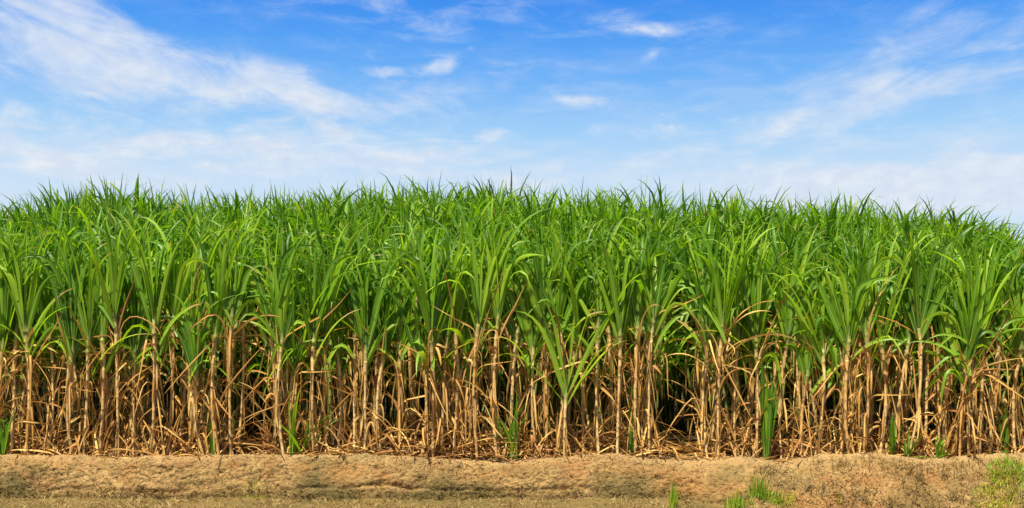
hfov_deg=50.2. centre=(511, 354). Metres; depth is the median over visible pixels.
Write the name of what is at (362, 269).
sugarcane
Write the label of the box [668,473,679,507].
grass tuft
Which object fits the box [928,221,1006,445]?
sugarcane
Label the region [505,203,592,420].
sugarcane
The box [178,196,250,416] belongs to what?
sugarcane
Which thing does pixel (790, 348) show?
sugarcane
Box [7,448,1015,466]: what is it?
lip straw
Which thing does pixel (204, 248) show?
sugarcane
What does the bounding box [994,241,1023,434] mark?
sugarcane
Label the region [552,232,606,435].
sugarcane
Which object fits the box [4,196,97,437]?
sugarcane
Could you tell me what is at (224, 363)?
sugarcane
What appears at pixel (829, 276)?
sugarcane
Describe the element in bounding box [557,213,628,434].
sugarcane
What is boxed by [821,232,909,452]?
sugarcane
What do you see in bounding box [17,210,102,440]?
sugarcane
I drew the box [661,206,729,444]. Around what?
sugarcane
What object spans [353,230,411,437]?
sugarcane
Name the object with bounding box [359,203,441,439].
sugarcane
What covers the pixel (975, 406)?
sugarcane
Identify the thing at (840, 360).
sugarcane
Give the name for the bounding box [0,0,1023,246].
sky
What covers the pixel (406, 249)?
sugarcane
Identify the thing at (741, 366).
sugarcane
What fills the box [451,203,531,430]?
sugarcane
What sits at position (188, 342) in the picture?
sugarcane
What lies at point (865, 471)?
dry grass
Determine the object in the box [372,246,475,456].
sugarcane
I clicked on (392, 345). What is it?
sugarcane
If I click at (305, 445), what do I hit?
cane shoot
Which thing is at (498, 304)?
sugarcane
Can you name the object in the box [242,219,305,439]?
sugarcane
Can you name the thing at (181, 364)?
sugarcane
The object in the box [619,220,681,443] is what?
sugarcane
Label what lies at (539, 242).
sugarcane
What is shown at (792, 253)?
sugarcane
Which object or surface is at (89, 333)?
sugarcane
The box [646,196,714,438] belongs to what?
sugarcane
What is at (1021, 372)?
sugarcane
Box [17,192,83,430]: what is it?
sugarcane
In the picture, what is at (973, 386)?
sugarcane
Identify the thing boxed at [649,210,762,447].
sugarcane
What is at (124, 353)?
sugarcane
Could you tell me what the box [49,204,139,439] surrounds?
sugarcane
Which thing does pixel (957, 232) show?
sugarcane
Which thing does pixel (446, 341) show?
sugarcane
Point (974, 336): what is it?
sugarcane
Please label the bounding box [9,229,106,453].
sugarcane
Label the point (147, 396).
sugarcane
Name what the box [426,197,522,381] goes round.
sugarcane
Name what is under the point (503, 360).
sugarcane
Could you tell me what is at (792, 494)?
grass tuft
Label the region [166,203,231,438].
sugarcane
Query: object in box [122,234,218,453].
sugarcane
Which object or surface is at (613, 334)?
sugarcane
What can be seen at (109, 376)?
sugarcane
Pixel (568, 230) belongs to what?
sugarcane
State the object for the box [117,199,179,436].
sugarcane
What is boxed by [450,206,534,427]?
sugarcane
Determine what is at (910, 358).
sugarcane
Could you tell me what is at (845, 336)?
sugarcane
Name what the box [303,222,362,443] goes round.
sugarcane
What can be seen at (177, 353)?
sugarcane
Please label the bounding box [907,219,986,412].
sugarcane
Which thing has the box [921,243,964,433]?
sugarcane
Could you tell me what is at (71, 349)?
sugarcane
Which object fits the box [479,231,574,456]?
sugarcane
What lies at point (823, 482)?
dry weed
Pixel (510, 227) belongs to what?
sugarcane
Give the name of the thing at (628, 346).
sugarcane
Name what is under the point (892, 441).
cane shoot
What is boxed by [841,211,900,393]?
sugarcane
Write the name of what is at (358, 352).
sugarcane
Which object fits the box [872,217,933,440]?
sugarcane
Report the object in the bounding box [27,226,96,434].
sugarcane
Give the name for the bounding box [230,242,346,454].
sugarcane
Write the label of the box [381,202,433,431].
sugarcane
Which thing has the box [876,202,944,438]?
sugarcane
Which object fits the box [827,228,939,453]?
sugarcane
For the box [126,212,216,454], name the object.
sugarcane
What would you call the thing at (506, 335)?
sugarcane
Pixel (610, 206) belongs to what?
sugarcane field
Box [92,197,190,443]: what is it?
sugarcane
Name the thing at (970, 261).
sugarcane
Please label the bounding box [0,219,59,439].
sugarcane
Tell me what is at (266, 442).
dry leaf thatch
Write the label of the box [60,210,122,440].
sugarcane
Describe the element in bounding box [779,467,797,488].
dry weed
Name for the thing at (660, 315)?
sugarcane
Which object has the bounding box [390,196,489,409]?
sugarcane
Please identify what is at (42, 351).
sugarcane
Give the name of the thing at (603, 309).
sugarcane
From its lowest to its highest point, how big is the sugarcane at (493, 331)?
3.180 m
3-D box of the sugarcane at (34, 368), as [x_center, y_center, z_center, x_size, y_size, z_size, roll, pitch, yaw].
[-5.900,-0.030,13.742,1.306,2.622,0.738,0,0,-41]
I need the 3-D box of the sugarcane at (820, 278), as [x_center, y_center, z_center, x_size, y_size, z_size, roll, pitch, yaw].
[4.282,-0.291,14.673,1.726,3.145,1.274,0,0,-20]
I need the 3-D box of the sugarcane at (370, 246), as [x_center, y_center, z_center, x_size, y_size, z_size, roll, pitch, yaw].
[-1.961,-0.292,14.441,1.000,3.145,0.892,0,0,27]
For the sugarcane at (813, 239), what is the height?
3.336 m
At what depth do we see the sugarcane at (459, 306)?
13.28 m
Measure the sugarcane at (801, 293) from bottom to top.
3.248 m
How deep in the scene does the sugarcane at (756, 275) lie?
15.66 m
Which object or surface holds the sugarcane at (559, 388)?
on the ground at (291, 473)
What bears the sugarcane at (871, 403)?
on the ground at (291, 473)
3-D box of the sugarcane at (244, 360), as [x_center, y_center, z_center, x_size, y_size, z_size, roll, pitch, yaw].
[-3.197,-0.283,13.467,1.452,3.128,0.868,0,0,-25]
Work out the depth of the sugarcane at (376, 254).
14.87 m
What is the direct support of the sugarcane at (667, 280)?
on the ground at (291, 473)
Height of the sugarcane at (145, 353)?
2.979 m
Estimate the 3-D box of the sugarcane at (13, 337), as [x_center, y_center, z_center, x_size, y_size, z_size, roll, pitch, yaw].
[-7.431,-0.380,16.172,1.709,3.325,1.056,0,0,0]
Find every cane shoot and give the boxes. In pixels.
[0,406,14,454]
[207,401,214,454]
[269,388,300,454]
[281,414,338,454]
[485,390,539,455]
[498,385,518,458]
[627,390,633,455]
[760,361,779,458]
[888,415,902,454]
[900,428,931,457]
[934,434,948,457]
[998,406,1008,452]
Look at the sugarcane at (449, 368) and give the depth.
13.83 m
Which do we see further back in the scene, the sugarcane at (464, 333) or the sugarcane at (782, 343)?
the sugarcane at (782, 343)
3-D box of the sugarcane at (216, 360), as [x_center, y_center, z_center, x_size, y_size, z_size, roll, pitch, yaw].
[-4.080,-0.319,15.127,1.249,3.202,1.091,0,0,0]
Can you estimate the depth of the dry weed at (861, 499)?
12.51 m
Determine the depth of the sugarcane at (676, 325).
15.17 m
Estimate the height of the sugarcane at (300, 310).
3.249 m
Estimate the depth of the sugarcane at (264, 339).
14.74 m
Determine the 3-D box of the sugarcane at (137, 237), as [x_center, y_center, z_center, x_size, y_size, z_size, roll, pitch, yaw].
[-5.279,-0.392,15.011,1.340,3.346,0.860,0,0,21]
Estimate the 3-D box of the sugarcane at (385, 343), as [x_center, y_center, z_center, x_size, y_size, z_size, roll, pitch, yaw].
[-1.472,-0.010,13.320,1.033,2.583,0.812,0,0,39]
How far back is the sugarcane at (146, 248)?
14.17 m
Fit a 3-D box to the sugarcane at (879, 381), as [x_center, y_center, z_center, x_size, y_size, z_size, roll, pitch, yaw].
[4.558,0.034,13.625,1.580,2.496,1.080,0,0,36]
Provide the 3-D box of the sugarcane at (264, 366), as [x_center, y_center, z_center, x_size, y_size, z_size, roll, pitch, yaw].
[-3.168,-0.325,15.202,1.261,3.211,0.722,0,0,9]
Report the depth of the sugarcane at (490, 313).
13.77 m
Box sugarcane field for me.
[0,166,1023,438]
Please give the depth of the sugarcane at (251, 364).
15.48 m
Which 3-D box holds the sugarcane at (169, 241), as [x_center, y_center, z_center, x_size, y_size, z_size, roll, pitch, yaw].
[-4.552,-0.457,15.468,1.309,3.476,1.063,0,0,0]
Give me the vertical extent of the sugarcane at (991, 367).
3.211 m
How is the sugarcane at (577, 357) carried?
on the ground at (291, 473)
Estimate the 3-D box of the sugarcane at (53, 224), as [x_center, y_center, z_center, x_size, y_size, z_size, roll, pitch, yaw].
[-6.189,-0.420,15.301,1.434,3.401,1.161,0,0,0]
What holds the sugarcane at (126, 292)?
on the ground at (291, 473)
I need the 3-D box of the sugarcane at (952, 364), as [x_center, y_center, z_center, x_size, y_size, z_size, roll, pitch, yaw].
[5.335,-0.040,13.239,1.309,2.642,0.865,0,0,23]
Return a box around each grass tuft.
[241,479,266,498]
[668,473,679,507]
[722,489,754,507]
[743,469,770,501]
[762,482,785,505]
[779,490,797,507]
[969,482,1013,507]
[981,464,1023,507]
[986,450,1023,490]
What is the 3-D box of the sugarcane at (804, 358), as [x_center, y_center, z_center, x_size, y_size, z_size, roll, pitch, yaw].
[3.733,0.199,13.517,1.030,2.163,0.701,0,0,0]
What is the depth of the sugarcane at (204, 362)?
15.02 m
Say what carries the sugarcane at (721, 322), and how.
on the ground at (291, 473)
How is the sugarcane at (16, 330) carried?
on the ground at (291, 473)
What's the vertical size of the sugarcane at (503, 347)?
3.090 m
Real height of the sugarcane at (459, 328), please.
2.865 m
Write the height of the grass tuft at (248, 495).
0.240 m
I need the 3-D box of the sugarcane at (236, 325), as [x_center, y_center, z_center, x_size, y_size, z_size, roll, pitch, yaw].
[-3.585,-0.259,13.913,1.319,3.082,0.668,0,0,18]
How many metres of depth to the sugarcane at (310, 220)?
15.87 m
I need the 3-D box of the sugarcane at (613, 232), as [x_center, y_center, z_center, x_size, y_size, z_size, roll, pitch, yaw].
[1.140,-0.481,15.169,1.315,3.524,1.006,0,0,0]
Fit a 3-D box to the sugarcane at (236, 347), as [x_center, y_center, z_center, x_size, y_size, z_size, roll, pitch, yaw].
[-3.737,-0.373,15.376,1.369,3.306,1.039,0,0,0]
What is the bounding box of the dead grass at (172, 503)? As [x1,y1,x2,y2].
[0,486,812,507]
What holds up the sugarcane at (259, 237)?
on the ground at (291, 473)
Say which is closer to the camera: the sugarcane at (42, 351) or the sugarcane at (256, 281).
the sugarcane at (256, 281)
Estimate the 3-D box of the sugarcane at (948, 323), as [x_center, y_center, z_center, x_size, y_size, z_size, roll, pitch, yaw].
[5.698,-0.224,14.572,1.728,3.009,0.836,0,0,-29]
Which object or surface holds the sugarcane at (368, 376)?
on the ground at (291, 473)
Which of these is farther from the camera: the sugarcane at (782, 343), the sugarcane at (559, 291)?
the sugarcane at (782, 343)
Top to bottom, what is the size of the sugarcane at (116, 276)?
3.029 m
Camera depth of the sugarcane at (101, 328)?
13.26 m
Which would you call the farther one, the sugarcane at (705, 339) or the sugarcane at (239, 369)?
the sugarcane at (239, 369)
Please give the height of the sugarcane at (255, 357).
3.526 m
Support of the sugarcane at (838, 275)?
on the ground at (291, 473)
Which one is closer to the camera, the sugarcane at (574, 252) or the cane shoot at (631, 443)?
the cane shoot at (631, 443)
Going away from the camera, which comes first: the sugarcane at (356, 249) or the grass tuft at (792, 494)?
the grass tuft at (792, 494)
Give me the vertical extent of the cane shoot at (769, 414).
1.203 m
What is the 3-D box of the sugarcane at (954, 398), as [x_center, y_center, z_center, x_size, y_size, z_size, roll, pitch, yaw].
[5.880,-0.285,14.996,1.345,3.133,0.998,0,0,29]
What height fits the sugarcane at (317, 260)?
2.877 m
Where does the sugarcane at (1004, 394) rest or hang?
on the ground at (291, 473)
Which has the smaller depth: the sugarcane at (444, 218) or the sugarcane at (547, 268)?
the sugarcane at (547, 268)
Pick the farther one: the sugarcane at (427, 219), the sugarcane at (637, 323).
the sugarcane at (427, 219)
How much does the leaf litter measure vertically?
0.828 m
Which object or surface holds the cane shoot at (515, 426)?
on the ground at (291, 473)
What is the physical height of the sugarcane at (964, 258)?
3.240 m
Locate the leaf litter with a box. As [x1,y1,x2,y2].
[3,403,1023,463]
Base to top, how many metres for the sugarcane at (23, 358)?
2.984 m
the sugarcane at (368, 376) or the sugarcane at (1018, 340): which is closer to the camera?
the sugarcane at (1018, 340)
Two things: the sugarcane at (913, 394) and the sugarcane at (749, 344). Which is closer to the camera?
the sugarcane at (749, 344)
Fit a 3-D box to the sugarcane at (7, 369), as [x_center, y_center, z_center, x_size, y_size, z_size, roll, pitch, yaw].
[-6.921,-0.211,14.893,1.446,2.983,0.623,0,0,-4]
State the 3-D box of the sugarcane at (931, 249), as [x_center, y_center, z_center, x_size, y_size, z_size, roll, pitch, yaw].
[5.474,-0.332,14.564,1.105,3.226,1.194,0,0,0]
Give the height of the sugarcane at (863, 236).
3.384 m
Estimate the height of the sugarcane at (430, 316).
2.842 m
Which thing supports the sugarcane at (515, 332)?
on the ground at (291, 473)
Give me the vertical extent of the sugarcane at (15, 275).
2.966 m
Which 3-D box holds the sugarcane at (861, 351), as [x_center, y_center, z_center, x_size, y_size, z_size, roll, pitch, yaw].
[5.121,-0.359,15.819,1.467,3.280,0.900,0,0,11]
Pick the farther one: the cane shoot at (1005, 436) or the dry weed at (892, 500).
the cane shoot at (1005, 436)
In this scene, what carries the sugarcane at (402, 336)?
on the ground at (291, 473)
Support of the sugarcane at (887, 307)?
on the ground at (291, 473)
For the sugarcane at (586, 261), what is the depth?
13.95 m
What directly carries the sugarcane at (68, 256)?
on the ground at (291, 473)
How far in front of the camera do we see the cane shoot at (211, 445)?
13.24 m
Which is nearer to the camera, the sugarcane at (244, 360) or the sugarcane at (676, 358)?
the sugarcane at (244, 360)
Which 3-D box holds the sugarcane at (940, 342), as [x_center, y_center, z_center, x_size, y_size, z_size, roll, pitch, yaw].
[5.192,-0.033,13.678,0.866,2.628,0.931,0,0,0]
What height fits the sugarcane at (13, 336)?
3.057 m
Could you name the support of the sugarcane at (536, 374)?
on the ground at (291, 473)
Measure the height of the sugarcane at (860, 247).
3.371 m
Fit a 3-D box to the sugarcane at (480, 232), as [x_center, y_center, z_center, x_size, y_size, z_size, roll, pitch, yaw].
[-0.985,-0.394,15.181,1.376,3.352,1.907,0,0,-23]
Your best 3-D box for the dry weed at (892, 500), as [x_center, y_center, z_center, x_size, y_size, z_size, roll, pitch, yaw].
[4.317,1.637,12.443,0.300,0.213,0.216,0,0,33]
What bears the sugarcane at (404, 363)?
on the ground at (291, 473)
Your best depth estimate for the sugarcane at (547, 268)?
14.04 m
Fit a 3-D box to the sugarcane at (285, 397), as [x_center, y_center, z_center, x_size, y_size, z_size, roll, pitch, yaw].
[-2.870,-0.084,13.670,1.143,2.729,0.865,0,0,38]
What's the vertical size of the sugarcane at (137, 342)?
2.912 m
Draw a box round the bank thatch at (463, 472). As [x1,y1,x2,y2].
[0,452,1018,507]
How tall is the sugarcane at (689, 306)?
3.089 m
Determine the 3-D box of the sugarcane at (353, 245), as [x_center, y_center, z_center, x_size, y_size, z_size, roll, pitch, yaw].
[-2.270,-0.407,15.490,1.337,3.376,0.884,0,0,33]
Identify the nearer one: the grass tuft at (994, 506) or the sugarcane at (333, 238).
the grass tuft at (994, 506)
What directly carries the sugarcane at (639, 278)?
on the ground at (291, 473)
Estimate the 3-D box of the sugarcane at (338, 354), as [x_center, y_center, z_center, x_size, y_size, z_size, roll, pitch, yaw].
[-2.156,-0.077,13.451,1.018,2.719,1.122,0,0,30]
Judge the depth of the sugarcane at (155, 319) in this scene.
13.16 m
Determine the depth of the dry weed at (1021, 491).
12.53 m
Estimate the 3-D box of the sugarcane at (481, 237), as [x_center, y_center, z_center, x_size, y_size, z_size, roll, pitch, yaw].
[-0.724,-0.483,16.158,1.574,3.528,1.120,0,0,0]
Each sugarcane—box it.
[0,213,80,453]
[0,219,37,397]
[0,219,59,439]
[0,220,99,455]
[0,224,57,415]
[0,226,51,428]
[0,226,69,455]
[0,254,93,453]
[1,229,77,448]
[2,219,57,406]
[2,231,54,428]
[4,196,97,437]
[4,225,66,448]
[4,262,43,437]
[8,283,58,410]
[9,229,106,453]
[10,204,85,432]
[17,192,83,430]
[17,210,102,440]
[17,237,113,454]
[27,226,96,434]
[31,208,129,420]
[33,207,104,431]
[36,209,115,432]
[39,220,177,436]
[42,244,168,442]
[45,206,99,416]
[47,210,151,454]
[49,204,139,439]
[50,226,139,432]
[54,233,143,455]
[56,230,113,434]
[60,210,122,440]
[64,221,140,441]
[74,201,130,440]
[79,214,166,456]
[80,219,169,424]
[81,225,195,456]
[82,236,181,454]
[85,205,169,420]
[85,207,153,399]
[91,230,191,441]
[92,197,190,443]
[94,213,179,436]
[95,203,158,434]
[96,235,185,436]
[97,216,169,376]
[98,208,206,455]
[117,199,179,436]
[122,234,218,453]
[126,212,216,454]
[132,204,218,441]
[139,204,250,455]
[147,205,230,430]
[158,213,254,434]
[161,199,247,436]
[162,280,235,454]
[164,223,240,450]
[165,214,277,454]
[165,228,241,435]
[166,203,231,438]
[169,204,247,402]
[176,207,267,437]
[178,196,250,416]
[182,221,260,454]
[185,213,260,431]
[191,206,299,455]
[202,220,280,430]
[207,211,267,435]
[212,211,269,436]
[215,204,280,431]
[223,217,321,454]
[225,245,341,453]
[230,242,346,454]
[231,206,304,430]
[233,221,318,390]
[234,235,320,433]
[238,208,354,439]
[238,223,318,390]
[240,225,377,454]
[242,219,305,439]
[245,215,346,416]
[248,236,312,447]
[255,197,343,432]
[273,203,387,414]
[278,221,344,437]
[281,213,312,416]
[282,221,374,454]
[282,244,383,455]
[294,228,381,442]
[296,188,361,425]
[296,204,366,428]
[297,216,403,447]
[298,220,375,442]
[301,197,379,438]
[302,224,397,432]
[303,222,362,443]
[305,207,394,386]
[305,248,415,454]
[306,207,383,436]
[307,250,377,452]
[314,214,399,378]
[316,194,395,410]
[318,213,395,396]
[320,246,389,452]
[326,212,396,437]
[336,227,430,446]
[337,202,405,414]
[343,252,438,455]
[347,231,444,454]
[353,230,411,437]
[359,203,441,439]
[367,217,443,442]
[371,215,430,439]
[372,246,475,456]
[374,196,446,440]
[374,206,455,424]
[376,223,479,456]
[378,220,452,434]
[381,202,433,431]
[381,212,444,444]
[381,224,471,441]
[385,220,515,457]
[386,193,442,358]
[388,202,459,416]
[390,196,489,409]
[397,216,496,457]
[402,237,511,425]
[403,237,483,452]
[407,217,462,429]
[411,211,499,423]
[411,217,488,419]
[416,217,485,426]
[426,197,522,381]
[427,210,533,459]
[428,235,471,450]
[429,207,482,418]
[433,195,510,404]
[437,202,503,369]
[437,210,527,397]
[438,214,505,430]
[439,279,517,452]
[444,208,548,460]
[446,206,498,387]
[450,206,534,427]
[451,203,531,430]
[453,212,535,439]
[455,220,603,456]
[463,225,545,446]
[465,215,550,425]
[469,218,542,415]
[477,212,521,412]
[479,218,564,434]
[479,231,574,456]
[487,215,567,432]
[494,196,572,443]
[498,218,592,456]
[501,289,622,457]
[503,228,581,433]
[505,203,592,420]
[507,216,606,452]
[507,217,613,429]
[508,197,576,433]
[514,203,589,442]
[514,215,595,438]
[518,218,607,437]
[520,212,621,431]
[520,230,609,432]
[529,214,593,427]
[531,209,612,372]
[531,226,648,453]
[531,227,629,453]
[532,201,624,413]
[534,221,605,424]
[549,197,628,432]
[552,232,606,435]
[554,223,659,452]
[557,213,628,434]
[561,230,654,437]
[577,228,664,446]
[586,223,678,456]
[588,218,703,435]
[590,231,677,408]
[594,217,716,449]
[598,213,683,439]
[603,226,703,457]
[610,206,701,416]
[613,212,696,444]
[615,217,715,449]
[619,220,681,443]
[621,214,718,424]
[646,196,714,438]
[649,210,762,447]
[651,225,751,457]
[658,212,794,456]
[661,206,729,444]
[669,209,735,443]
[676,214,744,443]
[680,214,793,456]
[687,217,786,427]
[692,217,775,448]
[692,219,819,457]
[693,224,782,425]
[702,244,824,451]
[722,220,824,447]
[727,208,781,434]
[728,229,792,416]
[738,223,838,457]
[740,217,855,438]
[752,227,837,427]
[754,244,852,438]
[760,212,820,433]
[764,213,827,417]
[767,228,830,439]
[768,254,877,454]
[779,224,869,444]
[780,212,849,440]
[781,286,854,455]
[788,221,874,425]
[790,220,842,426]
[790,240,904,453]
[791,222,905,409]
[791,276,909,453]
[797,225,907,414]
[801,224,909,435]
[815,212,888,433]
[815,262,943,452]
[818,224,895,442]
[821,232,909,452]
[826,235,908,450]
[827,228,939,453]
[828,212,898,433]
[834,207,889,441]
[834,218,881,444]
[836,221,894,432]
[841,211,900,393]
[841,239,894,429]
[846,225,954,441]
[848,233,900,437]
[862,238,930,443]
[865,223,924,443]
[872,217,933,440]
[873,230,966,456]
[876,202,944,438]
[878,224,951,439]
[878,258,958,454]
[880,227,989,456]
[885,207,950,434]
[886,211,952,419]
[889,219,1012,447]
[891,222,932,411]
[893,225,970,411]
[895,248,1010,456]
[901,223,990,418]
[902,253,953,442]
[903,220,991,438]
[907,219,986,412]
[909,256,1023,457]
[912,217,988,439]
[912,235,1017,451]
[916,228,1023,389]
[919,242,1023,456]
[920,224,988,433]
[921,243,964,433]
[922,223,1006,425]
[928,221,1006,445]
[931,228,1023,453]
[937,224,1023,442]
[939,239,980,421]
[941,230,1023,449]
[942,252,1023,453]
[951,239,1003,448]
[953,230,992,394]
[953,234,1005,425]
[965,235,1023,447]
[973,229,1023,434]
[986,255,1023,408]
[992,261,1023,452]
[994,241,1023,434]
[994,242,1023,439]
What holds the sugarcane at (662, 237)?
on the ground at (291, 473)
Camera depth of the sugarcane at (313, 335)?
13.16 m
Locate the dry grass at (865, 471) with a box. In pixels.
[757,453,1023,507]
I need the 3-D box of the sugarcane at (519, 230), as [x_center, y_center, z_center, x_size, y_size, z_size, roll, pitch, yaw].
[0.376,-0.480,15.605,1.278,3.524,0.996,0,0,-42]
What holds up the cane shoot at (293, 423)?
on the ground at (291, 473)
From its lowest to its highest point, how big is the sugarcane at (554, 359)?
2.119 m
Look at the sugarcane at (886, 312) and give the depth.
14.88 m
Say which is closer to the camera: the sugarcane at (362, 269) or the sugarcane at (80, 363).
the sugarcane at (362, 269)
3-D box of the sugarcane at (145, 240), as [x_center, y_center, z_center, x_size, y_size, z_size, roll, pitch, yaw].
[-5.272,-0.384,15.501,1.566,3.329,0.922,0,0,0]
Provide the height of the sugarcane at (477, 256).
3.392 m
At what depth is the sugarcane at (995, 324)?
13.24 m
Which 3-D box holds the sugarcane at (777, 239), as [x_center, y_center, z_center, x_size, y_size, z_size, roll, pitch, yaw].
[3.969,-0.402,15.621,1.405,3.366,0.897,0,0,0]
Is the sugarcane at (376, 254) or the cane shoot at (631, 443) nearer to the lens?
the cane shoot at (631, 443)
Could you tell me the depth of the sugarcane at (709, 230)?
14.86 m
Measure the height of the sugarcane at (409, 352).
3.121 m
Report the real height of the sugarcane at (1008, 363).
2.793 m
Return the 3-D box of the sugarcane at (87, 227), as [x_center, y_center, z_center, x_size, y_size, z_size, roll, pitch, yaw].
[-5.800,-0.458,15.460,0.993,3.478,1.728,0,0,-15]
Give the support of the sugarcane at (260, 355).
on the ground at (291, 473)
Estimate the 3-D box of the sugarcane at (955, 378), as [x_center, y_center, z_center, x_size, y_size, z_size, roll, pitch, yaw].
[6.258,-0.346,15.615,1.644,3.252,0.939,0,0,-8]
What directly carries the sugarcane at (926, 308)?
on the ground at (291, 473)
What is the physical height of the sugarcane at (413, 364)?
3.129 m
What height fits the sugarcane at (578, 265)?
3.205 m
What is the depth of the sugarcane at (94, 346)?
15.65 m
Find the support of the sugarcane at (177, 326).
on the ground at (291, 473)
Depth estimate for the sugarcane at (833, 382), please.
14.90 m
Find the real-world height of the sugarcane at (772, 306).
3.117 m
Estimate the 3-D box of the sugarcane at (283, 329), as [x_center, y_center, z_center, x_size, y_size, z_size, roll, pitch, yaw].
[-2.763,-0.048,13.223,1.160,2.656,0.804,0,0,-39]
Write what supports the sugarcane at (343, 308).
on the ground at (291, 473)
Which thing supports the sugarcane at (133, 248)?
on the ground at (291, 473)
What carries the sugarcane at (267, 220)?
on the ground at (291, 473)
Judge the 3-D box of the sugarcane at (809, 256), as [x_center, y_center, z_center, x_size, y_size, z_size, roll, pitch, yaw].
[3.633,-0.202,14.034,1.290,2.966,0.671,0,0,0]
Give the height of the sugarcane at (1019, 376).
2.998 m
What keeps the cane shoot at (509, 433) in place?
on the ground at (291, 473)
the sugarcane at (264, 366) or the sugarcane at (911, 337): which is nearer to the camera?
the sugarcane at (911, 337)
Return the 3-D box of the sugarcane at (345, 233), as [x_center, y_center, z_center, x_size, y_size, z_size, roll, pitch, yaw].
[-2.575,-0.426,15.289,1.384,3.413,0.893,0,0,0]
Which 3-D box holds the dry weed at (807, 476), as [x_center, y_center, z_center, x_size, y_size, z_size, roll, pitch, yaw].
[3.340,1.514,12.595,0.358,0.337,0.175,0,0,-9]
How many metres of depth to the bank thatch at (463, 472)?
12.91 m
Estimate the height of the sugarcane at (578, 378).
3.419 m
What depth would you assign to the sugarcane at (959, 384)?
15.66 m
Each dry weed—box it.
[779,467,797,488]
[791,473,813,500]
[810,468,835,496]
[852,479,874,501]
[885,490,901,506]
[914,467,925,481]
[937,460,954,479]
[942,470,967,501]
[968,482,985,507]
[1014,475,1023,504]
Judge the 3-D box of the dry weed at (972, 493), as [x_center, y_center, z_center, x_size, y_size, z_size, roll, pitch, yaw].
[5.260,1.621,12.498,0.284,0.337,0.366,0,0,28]
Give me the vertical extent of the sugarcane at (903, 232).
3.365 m
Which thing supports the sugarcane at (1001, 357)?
on the ground at (291, 473)
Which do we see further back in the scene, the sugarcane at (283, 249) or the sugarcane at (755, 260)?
the sugarcane at (755, 260)
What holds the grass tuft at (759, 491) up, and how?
on the ground at (291, 473)
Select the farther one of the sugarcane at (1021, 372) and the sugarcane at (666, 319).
the sugarcane at (1021, 372)
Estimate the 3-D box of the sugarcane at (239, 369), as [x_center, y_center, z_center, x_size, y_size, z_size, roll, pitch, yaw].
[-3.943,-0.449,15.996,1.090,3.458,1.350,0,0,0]
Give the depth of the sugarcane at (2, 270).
15.29 m
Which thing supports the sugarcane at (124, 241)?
on the ground at (291, 473)
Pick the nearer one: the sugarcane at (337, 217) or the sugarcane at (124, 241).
the sugarcane at (124, 241)
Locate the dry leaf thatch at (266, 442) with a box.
[1,382,1023,456]
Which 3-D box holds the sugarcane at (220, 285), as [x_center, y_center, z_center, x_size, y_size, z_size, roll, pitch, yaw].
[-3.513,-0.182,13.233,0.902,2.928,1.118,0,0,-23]
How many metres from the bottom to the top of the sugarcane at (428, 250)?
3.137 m
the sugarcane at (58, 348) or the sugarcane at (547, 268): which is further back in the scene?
the sugarcane at (58, 348)
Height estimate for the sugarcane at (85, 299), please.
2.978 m
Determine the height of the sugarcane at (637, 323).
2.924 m
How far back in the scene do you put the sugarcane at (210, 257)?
13.29 m
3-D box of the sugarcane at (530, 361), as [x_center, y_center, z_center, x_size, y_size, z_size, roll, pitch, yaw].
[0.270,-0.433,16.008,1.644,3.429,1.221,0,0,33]
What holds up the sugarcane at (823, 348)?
on the ground at (291, 473)
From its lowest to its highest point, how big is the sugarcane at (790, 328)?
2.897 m
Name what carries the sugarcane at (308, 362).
on the ground at (291, 473)
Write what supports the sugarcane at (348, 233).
on the ground at (291, 473)
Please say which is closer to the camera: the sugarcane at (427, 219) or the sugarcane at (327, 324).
the sugarcane at (327, 324)
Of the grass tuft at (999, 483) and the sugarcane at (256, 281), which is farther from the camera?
the sugarcane at (256, 281)
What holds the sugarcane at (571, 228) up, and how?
on the ground at (291, 473)
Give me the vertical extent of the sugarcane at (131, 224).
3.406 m
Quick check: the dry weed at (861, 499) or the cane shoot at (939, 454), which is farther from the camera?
the cane shoot at (939, 454)
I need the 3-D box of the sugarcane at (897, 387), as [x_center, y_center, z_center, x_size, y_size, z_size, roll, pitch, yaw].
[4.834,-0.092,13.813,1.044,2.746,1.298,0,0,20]
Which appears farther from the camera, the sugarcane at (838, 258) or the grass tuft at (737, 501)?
the sugarcane at (838, 258)
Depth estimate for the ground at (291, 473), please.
12.86 m
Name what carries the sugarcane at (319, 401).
on the ground at (291, 473)
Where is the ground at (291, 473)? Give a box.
[0,374,1023,507]
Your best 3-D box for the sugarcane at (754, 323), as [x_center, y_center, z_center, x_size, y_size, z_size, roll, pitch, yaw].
[3.034,-0.197,13.210,1.841,2.955,0.508,0,0,-6]
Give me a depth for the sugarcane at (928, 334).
13.38 m
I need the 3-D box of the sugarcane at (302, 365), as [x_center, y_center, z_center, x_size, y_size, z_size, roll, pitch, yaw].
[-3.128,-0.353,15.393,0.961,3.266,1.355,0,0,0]
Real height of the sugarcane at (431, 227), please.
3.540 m
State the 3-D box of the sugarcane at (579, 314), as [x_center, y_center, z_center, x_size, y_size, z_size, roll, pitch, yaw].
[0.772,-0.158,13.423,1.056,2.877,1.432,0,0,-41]
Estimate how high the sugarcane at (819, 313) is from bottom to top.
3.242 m
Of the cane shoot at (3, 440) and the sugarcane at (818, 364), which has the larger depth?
the sugarcane at (818, 364)
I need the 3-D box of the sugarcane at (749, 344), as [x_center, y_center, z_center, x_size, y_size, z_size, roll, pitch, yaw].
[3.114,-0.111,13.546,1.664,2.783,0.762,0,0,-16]
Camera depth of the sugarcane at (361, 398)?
15.13 m
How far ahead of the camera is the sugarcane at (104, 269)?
14.13 m
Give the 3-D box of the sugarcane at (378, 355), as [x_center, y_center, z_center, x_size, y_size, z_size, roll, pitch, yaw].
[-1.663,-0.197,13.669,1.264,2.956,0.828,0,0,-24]
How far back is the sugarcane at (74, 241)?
15.21 m
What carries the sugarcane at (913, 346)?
on the ground at (291, 473)

